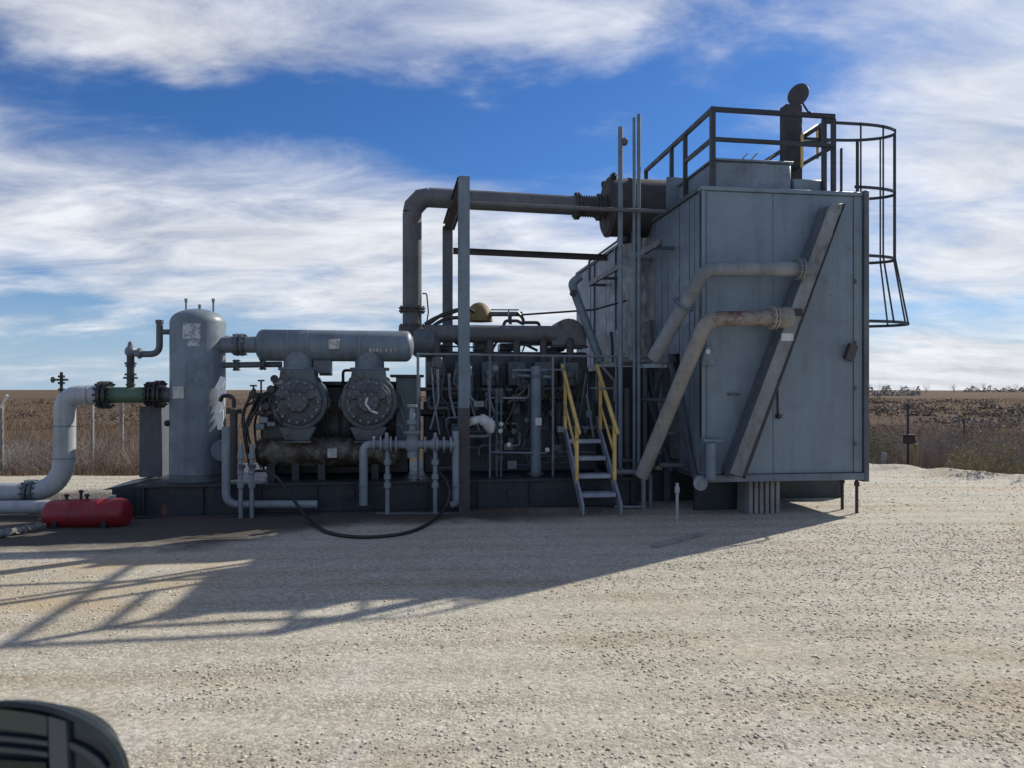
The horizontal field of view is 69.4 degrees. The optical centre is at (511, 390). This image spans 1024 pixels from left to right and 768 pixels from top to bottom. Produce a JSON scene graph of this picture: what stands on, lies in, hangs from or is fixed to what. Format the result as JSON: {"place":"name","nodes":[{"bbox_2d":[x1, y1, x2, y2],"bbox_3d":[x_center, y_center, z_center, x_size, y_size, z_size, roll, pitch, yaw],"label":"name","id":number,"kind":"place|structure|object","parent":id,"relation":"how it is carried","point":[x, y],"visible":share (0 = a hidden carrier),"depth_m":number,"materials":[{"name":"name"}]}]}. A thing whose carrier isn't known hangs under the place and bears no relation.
{"place":"outdoors","nodes":[
{"label":"outdoors","id":0,"kind":"place"},
{"bbox_2d":[0,699,129,767],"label":"vehicle mirror","id":1,"kind":"object","parent":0,"point":[37,734],"visible":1,"depth_m":0.81,"materials":[{"name":"black glass"}]},
{"bbox_2d":[0,463,1023,767],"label":"gravel pad","id":2,"kind":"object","parent":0,"point":[366,687],"visible":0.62,"depth_m":5.19,"materials":[{"name":"gravel"}]},
{"bbox_2d":[0,522,45,537],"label":"pipe","id":3,"kind":"object","parent":2,"relation":"on","point":[16,530],"visible":1,"depth_m":8.81,"materials":[{"name":"metal"}]},
{"bbox_2d":[0,500,49,513],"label":"ground pipe","id":4,"kind":"object","parent":2,"relation":"on","point":[23,507],"depth_m":9.75,"materials":[{"name":"metal"}]},
{"bbox_2d":[0,381,114,500],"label":"inlet pipe","id":5,"kind":"object","parent":2,"relation":"on","point":[57,478],"visible":0.91,"depth_m":10.14,"materials":[{"name":"metal"}]},
{"bbox_2d":[50,372,67,392],"bbox_3d":[-20.790,0.416,34.000,0.720,2.550,0.290,0,0,0],"label":"valve","id":6,"kind":"object","parent":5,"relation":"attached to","point":[61,376],"visible":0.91,"depth_m":33.94,"materials":[{"name":"black metal"}]},
{"bbox_2d":[41,490,132,528],"bbox_3d":[-5.372,1.502,9.350,1.030,0.501,0.400,0,0,0],"label":"red drum","id":7,"kind":"object","parent":2,"relation":"on","point":[112,511],"visible":0.97,"depth_m":9.19,"materials":[{"name":"paint"}]},
{"bbox_2d":[236,444,244,517],"bbox_3d":[-3.589,1.211,9.799,0.111,1.017,0.176,0,0,-13],"label":"drain pipe","id":8,"kind":"object","parent":2,"relation":"on","point":[240,469],"visible":0.94,"depth_m":9.79,"materials":[{"name":"metal"}]},
{"bbox_2d":[247,444,255,517],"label":"drain pipe","id":9,"kind":"object","parent":2,"relation":"on","point":[251,470],"visible":0.94,"depth_m":9.81,"materials":[{"name":"metal"}]},
{"bbox_2d":[255,469,450,538],"bbox_3d":[-2.120,1.366,9.334,2.582,0.666,1.745,0,0,0],"label":"rubber hose","id":10,"kind":"object","parent":2,"relation":"on","point":[301,510],"visible":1,"depth_m":9.31,"materials":[{"name":"rubber"}]},
{"bbox_2d":[103,461,637,518],"bbox_3d":[-2.041,1.470,11.719,7.418,0.460,2.980,0,0,-8],"label":"skid base","id":11,"kind":"object","parent":2,"relation":"on","point":[153,497],"visible":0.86,"depth_m":10.35,"materials":[{"name":"paint"}]},
{"bbox_2d":[139,406,168,476],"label":"support column","id":12,"kind":"structure","parent":11,"relation":"on","point":[153,445],"depth_m":10.78,"materials":[{"name":"metal"}]},
{"bbox_2d":[164,298,229,482],"bbox_3d":[-4.361,-0.030,10.480,1.061,2.570,0.899,0,0,0],"label":"scrubber vessel","id":13,"kind":"object","parent":11,"relation":"on","point":[196,422],"visible":0.91,"depth_m":10.18,"materials":[{"name":"grey paint"}]},
{"bbox_2d":[106,380,168,407],"bbox_3d":[-5.162,0.048,10.426,0.974,0.391,0.404,0,0,0],"label":"green spool","id":14,"kind":"object","parent":13,"relation":"attached to","point":[155,394],"visible":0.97,"depth_m":10.29,"materials":[{"name":"paint"}]},
{"bbox_2d":[123,320,168,387],"bbox_3d":[-5.104,-0.517,10.425,0.697,0.963,0.186,0,0,-11],"label":"relief line","id":15,"kind":"object","parent":14,"relation":"on","point":[131,352],"visible":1,"depth_m":10.36,"materials":[{"name":"black metal"}]},
{"bbox_2d":[219,333,255,355],"bbox_3d":[-3.887,-0.653,10.464,0.598,0.318,0.330,0,0,0],"label":"gas crossover","id":16,"kind":"object","parent":13,"relation":"attached to","point":[236,344],"visible":0.95,"depth_m":10.37,"materials":[{"name":"grey paint"}]},
{"bbox_2d":[218,394,241,479],"bbox_3d":[-3.867,0.630,10.182,0.297,1.182,0.208,0,0,23],"label":"rusty standpipe","id":17,"kind":"object","parent":11,"relation":"on","point":[233,413],"visible":0.99,"depth_m":10.12,"materials":[{"name":"black metal"}]},
{"bbox_2d":[222,426,317,507],"bbox_3d":[-3.248,1.035,9.924,1.240,1.115,0.110,0,0,-8],"label":"bypass pipe","id":18,"kind":"object","parent":11,"relation":"on","point":[229,500],"visible":0.98,"depth_m":9.83,"materials":[{"name":"metal"}]},
{"bbox_2d":[255,436,400,480],"bbox_3d":[-2.608,0.949,10.532,2.030,0.613,0.449,0,0,-8],"label":"discharge bottle","id":19,"kind":"object","parent":11,"relation":"on","point":[322,453],"visible":0.81,"depth_m":10.34,"materials":[{"name":"paint"}]},
{"bbox_2d":[267,369,409,474],"bbox_3d":[-2.627,0.407,11.293,2.104,1.706,1.100,0,0,-8],"label":"crankcase","id":20,"kind":"object","parent":11,"relation":"on","point":[334,422],"visible":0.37,"depth_m":11.09,"materials":[{"name":"metal"}]},
{"bbox_2d":[268,369,331,442],"bbox_3d":[-2.978,0.211,10.547,0.860,1.016,1.039,0,0,0],"label":"compressor cylinder","id":21,"kind":"object","parent":20,"relation":"attached to","point":[302,399],"visible":0.95,"depth_m":10.18,"materials":[{"name":"paint"}]},
{"bbox_2d":[241,375,283,468],"bbox_3d":[-3.476,0.451,10.318,0.621,1.340,0.595,0,0,-11],"label":"control tubing","id":22,"kind":"object","parent":21,"relation":"attached to","point":[269,424],"visible":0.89,"depth_m":10.15,"materials":[{"name":"black rubber"}]},
{"bbox_2d":[255,329,413,372],"bbox_3d":[-2.529,-0.561,10.600,2.224,0.620,0.563,0,0,-8],"label":"suction bottle","id":23,"kind":"object","parent":21,"relation":"on","point":[319,351],"visible":0.91,"depth_m":10.43,"materials":[{"name":"grey paint"}]},
{"bbox_2d":[223,359,281,370],"bbox_3d":[-3.710,-0.369,10.482,0.876,0.177,0.187,0,0,5],"label":"drain crossover","id":24,"kind":"object","parent":23,"relation":"attached to","point":[235,364],"visible":0.97,"depth_m":10.46,"materials":[{"name":"grey paint"}]},
{"bbox_2d":[338,369,399,442],"bbox_3d":[-2.029,0.213,10.680,0.870,1.029,1.040,0,0,0],"label":"compressor cylinder","id":25,"kind":"object","parent":20,"relation":"attached to","point":[369,403],"visible":1,"depth_m":10.31,"materials":[{"name":"paint"}]},
{"bbox_2d":[416,353,616,478],"bbox_3d":[0.095,0.358,10.793,2.958,1.796,0.087,0,0,-8],"label":"deck railing","id":26,"kind":"object","parent":11,"relation":"on","point":[614,387],"visible":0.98,"depth_m":10.78,"materials":[{"name":"metal"}]},
{"bbox_2d":[413,300,626,476],"bbox_3d":[0.155,-0.040,11.714,3.417,2.857,1.840,0,0,-8],"label":"gas engine","id":27,"kind":"object","parent":11,"relation":"on","point":[510,403],"visible":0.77,"depth_m":11.46,"materials":[{"name":"paint"}]},
{"bbox_2d":[390,374,423,439],"bbox_3d":[-1.534,0.134,10.810,0.484,1.244,0.561,0,0,-8],"label":"lubricator box","id":28,"kind":"object","parent":27,"relation":"attached to","point":[406,388],"visible":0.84,"depth_m":10.64,"materials":[{"name":"grey paint"}]},
{"bbox_2d":[430,416,443,430],"bbox_3d":[-1.152,0.440,11.305,0.207,0.355,0.083,0,0,-8],"label":"crankcase door","id":29,"kind":"structure","parent":27,"relation":"in","point":[441,420],"depth_m":11.27,"materials":[{"name":"grey paint"}]},
{"bbox_2d":[509,408,522,430],"bbox_3d":[0.063,0.440,11.476,0.213,0.355,0.083,0,0,-8],"label":"crankcase door","id":30,"kind":"structure","parent":27,"relation":"in","point":[518,418],"depth_m":11.44,"materials":[{"name":"grey paint"}]},
{"bbox_2d":[541,408,549,429],"bbox_3d":[0.476,0.440,11.534,0.215,0.355,0.083,0,0,-8],"label":"crankcase door","id":31,"kind":"structure","parent":27,"relation":"in","point":[546,425],"depth_m":11.51,"materials":[{"name":"grey paint"}]},
{"bbox_2d":[562,408,574,429],"bbox_3d":[0.894,0.440,11.593,0.217,0.355,0.083,0,0,-8],"label":"crankcase door","id":32,"kind":"structure","parent":27,"relation":"in","point":[569,409],"depth_m":11.56,"materials":[{"name":"grey paint"}]},
{"bbox_2d":[568,273,604,362],"bbox_3d":[1.177,-1.152,11.692,0.575,1.440,0.257,0,0,6],"label":"slanted duct","id":33,"kind":"object","parent":27,"relation":"attached to","point":[576,279],"visible":1,"depth_m":11.65,"materials":[{"name":"metal"}]},
{"bbox_2d":[512,366,551,476],"bbox_3d":[0.309,0.447,10.834,0.593,1.618,0.236,0,0,-25],"label":"riser pipe","id":34,"kind":"object","parent":11,"relation":"on","point":[535,376],"visible":1,"depth_m":10.79,"materials":[{"name":"metal"}]},
{"bbox_2d":[618,126,628,476],"bbox_3d":[1.634,-1.307,10.834,0.156,5.126,0.098,0,0,0],"label":"vent pipe","id":35,"kind":"object","parent":11,"relation":"on","point":[622,141],"visible":1,"depth_m":10.82,"materials":[{"name":"metal"}]},
{"bbox_2d":[633,117,641,475],"bbox_3d":[1.846,-1.381,10.882,0.143,5.274,0.048,0,0,-8],"label":"vent pipe","id":36,"kind":"object","parent":11,"relation":"on","point":[634,292],"visible":1,"depth_m":10.86,"materials":[{"name":"metal"}]},
{"bbox_2d":[637,114,646,462],"bbox_3d":[1.911,-1.404,10.866,0.148,5.321,0.059,0,0,0],"label":"vent pipe","id":37,"kind":"object","parent":11,"relation":"on","point":[639,256],"visible":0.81,"depth_m":10.85,"materials":[{"name":"metal"}]},
{"bbox_2d":[358,404,460,514],"bbox_3d":[-1.398,0.991,10.133,1.393,1.607,0.232,0,0,-7],"label":"valve manifold","id":38,"kind":"object","parent":2,"relation":"on","point":[412,444],"visible":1,"depth_m":10.08,"materials":[{"name":"grey paint"}]},
{"bbox_2d":[442,176,664,512],"bbox_3d":[0.496,-0.701,12.153,3.112,4.803,3.513,0,0,-8],"label":"pipe support frame","id":39,"kind":"object","parent":2,"relation":"on","point":[458,211],"visible":0.91,"depth_m":10.28,"materials":[{"name":"grey paint"}]},
{"bbox_2d":[470,414,495,433],"bbox_3d":[-0.472,0.778,10.420,0.488,0.904,0.199,0,0,-14],"label":"wrapped elbow","id":40,"kind":"object","parent":39,"relation":"attached to","point":[486,423],"visible":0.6,"depth_m":10.37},
{"bbox_2d":[398,188,607,336],"bbox_3d":[-0.118,-2.067,11.995,3.442,2.392,0.463,0,0,-8],"label":"exhaust pipe","id":41,"kind":"object","parent":39,"relation":"attached to","point":[418,202],"visible":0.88,"depth_m":11.73,"materials":[{"name":"metal"}]},
{"bbox_2d":[559,364,622,515],"bbox_3d":[1.245,0.645,10.976,0.915,2.107,1.820,0,0,-8],"label":"steel stair","id":42,"kind":"object","parent":2,"relation":"on","point":[576,458],"visible":1,"depth_m":10.63,"materials":[{"name":"metal"}]},
{"bbox_2d":[614,469,651,508],"bbox_3d":[1.764,1.421,10.674,0.608,0.578,0.133,0,0,-16],"label":"corner pipe","id":43,"kind":"object","parent":2,"relation":"on","point":[643,487],"visible":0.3,"depth_m":10.66,"materials":[{"name":"metal"}]},
{"bbox_2d":[650,532,703,547],"bbox_3d":[1.869,1.678,8.317,0.963,0.035,0.070,0,0,-44],"label":"timber batten","id":44,"kind":"object","parent":2,"relation":"on","point":[675,540],"visible":1,"depth_m":8.25,"materials":[{"name":"wood"}]},
{"bbox_2d":[675,483,679,521],"bbox_3d":[2.150,1.500,9.622,0.065,0.600,0.065,0,0,0],"label":"vent stub","id":45,"kind":"object","parent":2,"relation":"on","point":[677,489],"visible":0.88,"depth_m":9.61,"materials":[{"name":"paint"}]},
{"bbox_2d":[693,479,736,509],"bbox_3d":[2.919,1.470,10.576,0.666,0.460,0.040,0,0,-8],"label":"skirt plate","id":46,"kind":"object","parent":2,"relation":"on","point":[717,496],"visible":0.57,"depth_m":10.56,"materials":[{"name":"paint"}]},
{"bbox_2d":[575,106,868,501],"bbox_3d":[2.883,-1.082,13.539,3.213,5.564,8.073,0,0,-8],"label":"aerial cooler","id":47,"kind":"object","parent":2,"relation":"on","point":[755,312],"visible":0.94,"depth_m":10.19,"materials":[{"name":"grey paint"}]},
{"bbox_2d":[599,172,665,360],"bbox_3d":[2.056,-2.028,12.305,1.043,3.055,0.976,0,0,-8],"label":"exhaust silencer","id":48,"kind":"object","parent":47,"relation":"attached to","point":[653,193],"visible":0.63,"depth_m":12.00,"materials":[{"name":"metal"}]},
{"bbox_2d":[596,362,689,468],"bbox_3d":[1.982,0.417,11.239,1.241,1.713,1.771,0,0,0],"label":"cooler frame","id":49,"kind":"object","parent":47,"relation":"attached to","point":[627,417],"visible":0.52,"depth_m":11.92,"materials":[{"name":"grey paint"}]},
{"bbox_2d":[780,83,810,179],"bbox_3d":[4.450,-3.789,11.543,0.503,2.029,0.289,0,0,0],"label":"vent stack","id":50,"kind":"object","parent":47,"relation":"on","point":[791,127],"visible":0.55,"depth_m":11.43,"materials":[{"name":"metal"}]},
{"bbox_2d":[801,124,829,167],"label":"swing gate","id":51,"kind":"structure","parent":47,"relation":"attached to","point":[818,134],"depth_m":11.03,"materials":[{"name":"metal"}]},
{"bbox_2d":[804,121,908,327],"bbox_3d":[5.155,-2.181,10.980,1.549,3.362,0.959,0,0,0],"label":"caged ladder","id":52,"kind":"object","parent":47,"relation":"attached to","point":[857,186],"visible":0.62,"depth_m":10.88,"materials":[{"name":"metal"}]},
{"bbox_2d":[631,470,840,501],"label":"grade beam","id":53,"kind":"structure","parent":2,"relation":"on","point":[813,489],"depth_m":11.65,"materials":[{"name":"paint"}]},
{"bbox_2d":[737,481,779,513],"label":"pier block","id":54,"kind":"structure","parent":2,"relation":"on","point":[758,497],"depth_m":10.25,"materials":[{"name":"metal"}]},
{"bbox_2d":[840,480,844,509],"bbox_3d":[4.742,1.483,10.610,0.068,0.534,0.068,0,0,0],"label":"anchor rod","id":55,"kind":"object","parent":2,"relation":"on","point":[842,482],"visible":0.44,"depth_m":10.59,"materials":[{"name":"metal"}]},
{"bbox_2d":[854,480,858,512],"bbox_3d":[4.803,1.483,10.296,0.061,0.534,0.070,0,0,45],"label":"anchor rod","id":56,"kind":"object","parent":2,"relation":"on","point":[856,483],"visible":0.79,"depth_m":10.28,"materials":[{"name":"metal"}]},
{"bbox_2d":[0,390,1023,475],"bbox_3d":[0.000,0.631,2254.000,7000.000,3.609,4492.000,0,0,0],"label":"field","id":57,"kind":"structure","parent":0,"point":[244,394],"depth_m":60.73,"materials":[{"name":"plant"}]},
{"bbox_2d":[0,432,44,474],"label":"bramble","id":58,"kind":"object","parent":57,"relation":"on","point":[14,466],"visible":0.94,"depth_m":16.26,"materials":[{"name":"plant"}]},
{"bbox_2d":[7,452,45,475],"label":"bramble","id":59,"kind":"object","parent":57,"relation":"on","point":[27,464],"visible":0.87,"depth_m":16.02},
{"bbox_2d":[1,445,52,473],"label":"bramble","id":60,"kind":"object","parent":57,"relation":"on","point":[29,460],"visible":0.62,"depth_m":16.70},
{"bbox_2d":[4,421,52,462],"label":"bramble","id":61,"kind":"object","parent":57,"relation":"on","point":[24,443],"visible":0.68,"depth_m":17.36,"materials":[{"name":"plant"}]},
{"bbox_2d":[8,435,51,469],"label":"bramble","id":62,"kind":"object","parent":57,"relation":"on","point":[27,452],"visible":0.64,"depth_m":17.15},
{"bbox_2d":[9,437,87,468],"bbox_3d":[-10.711,1.436,17.020,1.794,0.848,1.338,0,0,9],"label":"bramble","id":63,"kind":"object","parent":57,"relation":"on","point":[34,457],"visible":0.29,"depth_m":16.86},
{"bbox_2d":[14,438,92,472],"bbox_3d":[-9.879,1.433,15.902,1.691,1.026,1.003,0,0,10],"label":"bramble","id":64,"kind":"object","parent":57,"relation":"on","point":[46,457],"visible":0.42,"depth_m":16.02,"materials":[{"name":"plant"}]},
{"bbox_2d":[73,452,100,475],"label":"shrub","id":65,"kind":"object","parent":57,"relation":"on","point":[85,470],"visible":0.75,"depth_m":16.00,"materials":[{"name":"plant"}]},
{"bbox_2d":[76,430,106,460],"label":"shrub","id":66,"kind":"object","parent":57,"relation":"on","point":[88,444],"visible":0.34,"depth_m":18.35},
{"bbox_2d":[76,433,113,468],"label":"shrub","id":67,"kind":"object","parent":57,"relation":"on","point":[95,450],"visible":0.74,"depth_m":17.04,"materials":[{"name":"plant"}]},
{"bbox_2d":[79,443,111,469],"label":"bramble","id":68,"kind":"object","parent":57,"relation":"on","point":[94,456],"visible":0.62,"depth_m":16.89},
{"bbox_2d":[76,438,128,475],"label":"shrub","id":69,"kind":"object","parent":57,"relation":"on","point":[101,455],"visible":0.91,"depth_m":16.31,"materials":[{"name":"plant"}]},
{"bbox_2d":[93,448,137,474],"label":"shrub","id":70,"kind":"object","parent":57,"relation":"on","point":[118,465],"visible":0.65,"depth_m":16.10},
{"bbox_2d":[95,444,138,475],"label":"shrub","id":71,"kind":"object","parent":57,"relation":"on","point":[124,463],"visible":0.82,"depth_m":15.91,"materials":[{"name":"plant"}]},
{"bbox_2d":[100,442,136,471],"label":"shrub","id":72,"kind":"object","parent":57,"relation":"on","point":[117,460],"visible":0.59,"depth_m":16.55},
{"bbox_2d":[99,432,138,462],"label":"shrub","id":73,"kind":"object","parent":57,"relation":"on","point":[127,446],"visible":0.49,"depth_m":17.25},
{"bbox_2d":[106,434,138,475],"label":"shrub","id":74,"kind":"object","parent":57,"relation":"on","point":[126,456],"visible":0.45,"depth_m":16.11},
{"bbox_2d":[107,421,138,457],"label":"shrub","id":75,"kind":"object","parent":57,"relation":"on","point":[125,442],"visible":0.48,"depth_m":17.44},
{"bbox_2d":[0,395,260,472],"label":"wire fence","id":76,"kind":"object","parent":57,"relation":"on","point":[121,421],"visible":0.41,"depth_m":17.46,"materials":[{"name":"metal"}]},
{"bbox_2d":[4,396,425,431],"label":"field scrub","id":77,"kind":"object","parent":57,"relation":"on","point":[131,416],"visible":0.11,"depth_m":44.22,"materials":[{"name":"plant"}]},
{"bbox_2d":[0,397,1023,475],"bbox_3d":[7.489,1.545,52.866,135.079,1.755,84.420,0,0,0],"label":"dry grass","id":78,"kind":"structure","parent":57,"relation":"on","point":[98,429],"depth_m":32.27,"materials":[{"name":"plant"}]},
{"bbox_2d":[881,453,886,463],"bbox_3d":[9.062,2.001,18.000,0.116,0.990,0.116,0,0,0],"label":"pipeline marker","id":79,"kind":"object","parent":57,"relation":"on","point":[883,458],"visible":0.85,"depth_m":17.95,"materials":[{"name":"grey paint"}]},
{"bbox_2d":[869,421,903,462],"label":"shrub","id":80,"kind":"object","parent":57,"relation":"on","point":[887,441],"visible":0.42,"depth_m":21.30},
{"bbox_2d":[869,439,910,464],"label":"shrub","id":81,"kind":"object","parent":57,"relation":"on","point":[894,453],"visible":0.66,"depth_m":19.11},
{"bbox_2d":[869,425,912,463],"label":"shrub","id":82,"kind":"object","parent":57,"relation":"on","point":[871,449],"visible":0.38,"depth_m":19.38,"materials":[{"name":"plant"}]},
{"bbox_2d":[872,418,911,445],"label":"shrub","id":83,"kind":"object","parent":57,"relation":"on","point":[891,430],"visible":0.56,"depth_m":27.01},
{"bbox_2d":[869,385,920,395],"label":"hedgerow","id":84,"kind":"object","parent":57,"relation":"on","point":[895,393],"visible":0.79,"depth_m":116.74,"materials":[{"name":"plant"}]},
{"bbox_2d":[882,422,919,458],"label":"shrub","id":85,"kind":"object","parent":57,"relation":"on","point":[898,437],"visible":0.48,"depth_m":22.57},
{"bbox_2d":[901,404,925,464],"bbox_3d":[10.062,1.398,18.439,0.600,2.150,0.182,0,0,0],"label":"marker post","id":86,"kind":"object","parent":57,"relation":"on","point":[908,438],"visible":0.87,"depth_m":18.46,"materials":[{"name":"metal"}]},
{"bbox_2d":[913,443,917,466],"bbox_3d":[9.831,1.884,18.000,0.099,1.200,0.099,0,0,0],"label":"bollard","id":87,"kind":"object","parent":57,"relation":"on","point":[915,452],"visible":0.6,"depth_m":17.96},
{"bbox_2d":[894,440,944,468],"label":"shrub","id":88,"kind":"object","parent":57,"relation":"on","point":[922,456],"visible":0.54,"depth_m":18.91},
{"bbox_2d":[894,427,946,467],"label":"shrub","id":89,"kind":"object","parent":57,"relation":"on","point":[930,445],"visible":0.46,"depth_m":20.20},
{"bbox_2d":[888,424,962,467],"bbox_3d":[11.101,1.543,19.686,1.796,1.462,1.981,0,0,-20],"label":"shrub","id":90,"kind":"object","parent":57,"relation":"on","point":[922,446],"visible":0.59,"depth_m":19.79,"materials":[{"name":"plant"}]},
{"bbox_2d":[899,416,951,446],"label":"shrub","id":91,"kind":"object","parent":57,"relation":"on","point":[927,429],"visible":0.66,"depth_m":26.87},
{"bbox_2d":[898,446,952,468],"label":"shrub","id":92,"kind":"object","parent":57,"relation":"on","point":[932,458],"visible":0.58,"depth_m":18.69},
{"bbox_2d":[899,427,960,468],"bbox_3d":[10.321,1.558,18.387,1.355,1.492,1.694,0,0,7],"label":"shrub","id":93,"kind":"object","parent":57,"relation":"on","point":[925,462],"visible":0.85,"depth_m":18.29,"materials":[{"name":"plant"}]},
{"bbox_2d":[915,419,961,451],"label":"shrub","id":94,"kind":"object","parent":57,"relation":"on","point":[928,436],"visible":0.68,"depth_m":24.37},
{"bbox_2d":[910,430,977,467],"bbox_3d":[11.402,1.564,19.658,1.629,1.406,1.610,0,0,0],"label":"shrub","id":95,"kind":"object","parent":57,"relation":"on","point":[947,451],"visible":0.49,"depth_m":19.58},
{"bbox_2d":[869,419,1023,451],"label":"stake fence","id":96,"kind":"object","parent":57,"relation":"on","point":[963,423],"visible":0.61,"depth_m":23.98,"materials":[{"name":"metal"}]},
{"bbox_2d":[869,396,1023,467],"bbox_3d":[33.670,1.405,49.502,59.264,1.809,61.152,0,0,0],"label":"field scrub","id":97,"kind":"object","parent":57,"relation":"on","point":[874,401],"visible":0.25,"depth_m":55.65,"materials":[{"name":"plant"}]},
{"bbox_2d":[931,430,965,462],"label":"shrub","id":98,"kind":"object","parent":57,"relation":"on","point":[946,442],"visible":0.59,"depth_m":21.08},
{"bbox_2d":[926,413,980,445],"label":"shrub","id":99,"kind":"object","parent":57,"relation":"on","point":[953,432],"visible":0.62,"depth_m":25.86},
{"bbox_2d":[929,430,987,467],"bbox_3d":[11.689,1.592,19.404,1.101,1.350,1.855,0,0,-28],"label":"shrub","id":100,"kind":"object","parent":57,"relation":"on","point":[959,448],"visible":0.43,"depth_m":19.42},
{"bbox_2d":[937,417,979,453],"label":"shrub","id":101,"kind":"object","parent":57,"relation":"on","point":[959,433],"visible":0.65,"depth_m":24.15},
{"bbox_2d":[904,407,1023,437],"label":"scrub line","id":102,"kind":"object","parent":57,"relation":"on","point":[1002,425],"visible":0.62,"depth_m":34.00,"materials":[{"name":"plant"}]},
{"bbox_2d":[934,446,1017,473],"bbox_3d":[9.840,1.737,15.684,1.533,1.259,1.579,0,0,0],"label":"shrub","id":103,"kind":"object","parent":57,"relation":"on","point":[961,460],"visible":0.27,"depth_m":15.75,"materials":[{"name":"plant"}]},
{"bbox_2d":[946,416,1015,457],"bbox_3d":[13.871,1.428,21.796,1.831,1.581,1.810,0,0,-3],"label":"shrub","id":104,"kind":"object","parent":57,"relation":"on","point":[979,440],"visible":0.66,"depth_m":21.72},
{"bbox_2d":[962,428,1000,454],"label":"shrub","id":105,"kind":"object","parent":57,"relation":"on","point":[983,442],"visible":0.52,"depth_m":21.49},
{"bbox_2d":[948,425,1023,473],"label":"shrub","id":106,"kind":"object","parent":57,"relation":"on","point":[1009,460],"visible":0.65,"depth_m":14.97,"materials":[{"name":"plant"}]},
{"bbox_2d":[957,431,1023,465],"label":"shrub","id":107,"kind":"object","parent":57,"relation":"on","point":[999,443],"visible":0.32,"depth_m":20.79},
{"bbox_2d":[962,385,1023,391],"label":"hedgerow","id":108,"kind":"object","parent":57,"relation":"on","point":[993,390],"visible":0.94,"depth_m":188.80,"materials":[{"name":"plant"}]},
{"bbox_2d":[974,407,1023,450],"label":"shrub","id":109,"kind":"object","parent":57,"relation":"on","point":[1008,434],"visible":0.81,"depth_m":26.00,"materials":[{"name":"plant"}]},
{"bbox_2d":[0,0,1023,389],"label":"sky","id":110,"kind":"structure","parent":0,"point":[262,159],"materials":[{"name":"blue"}]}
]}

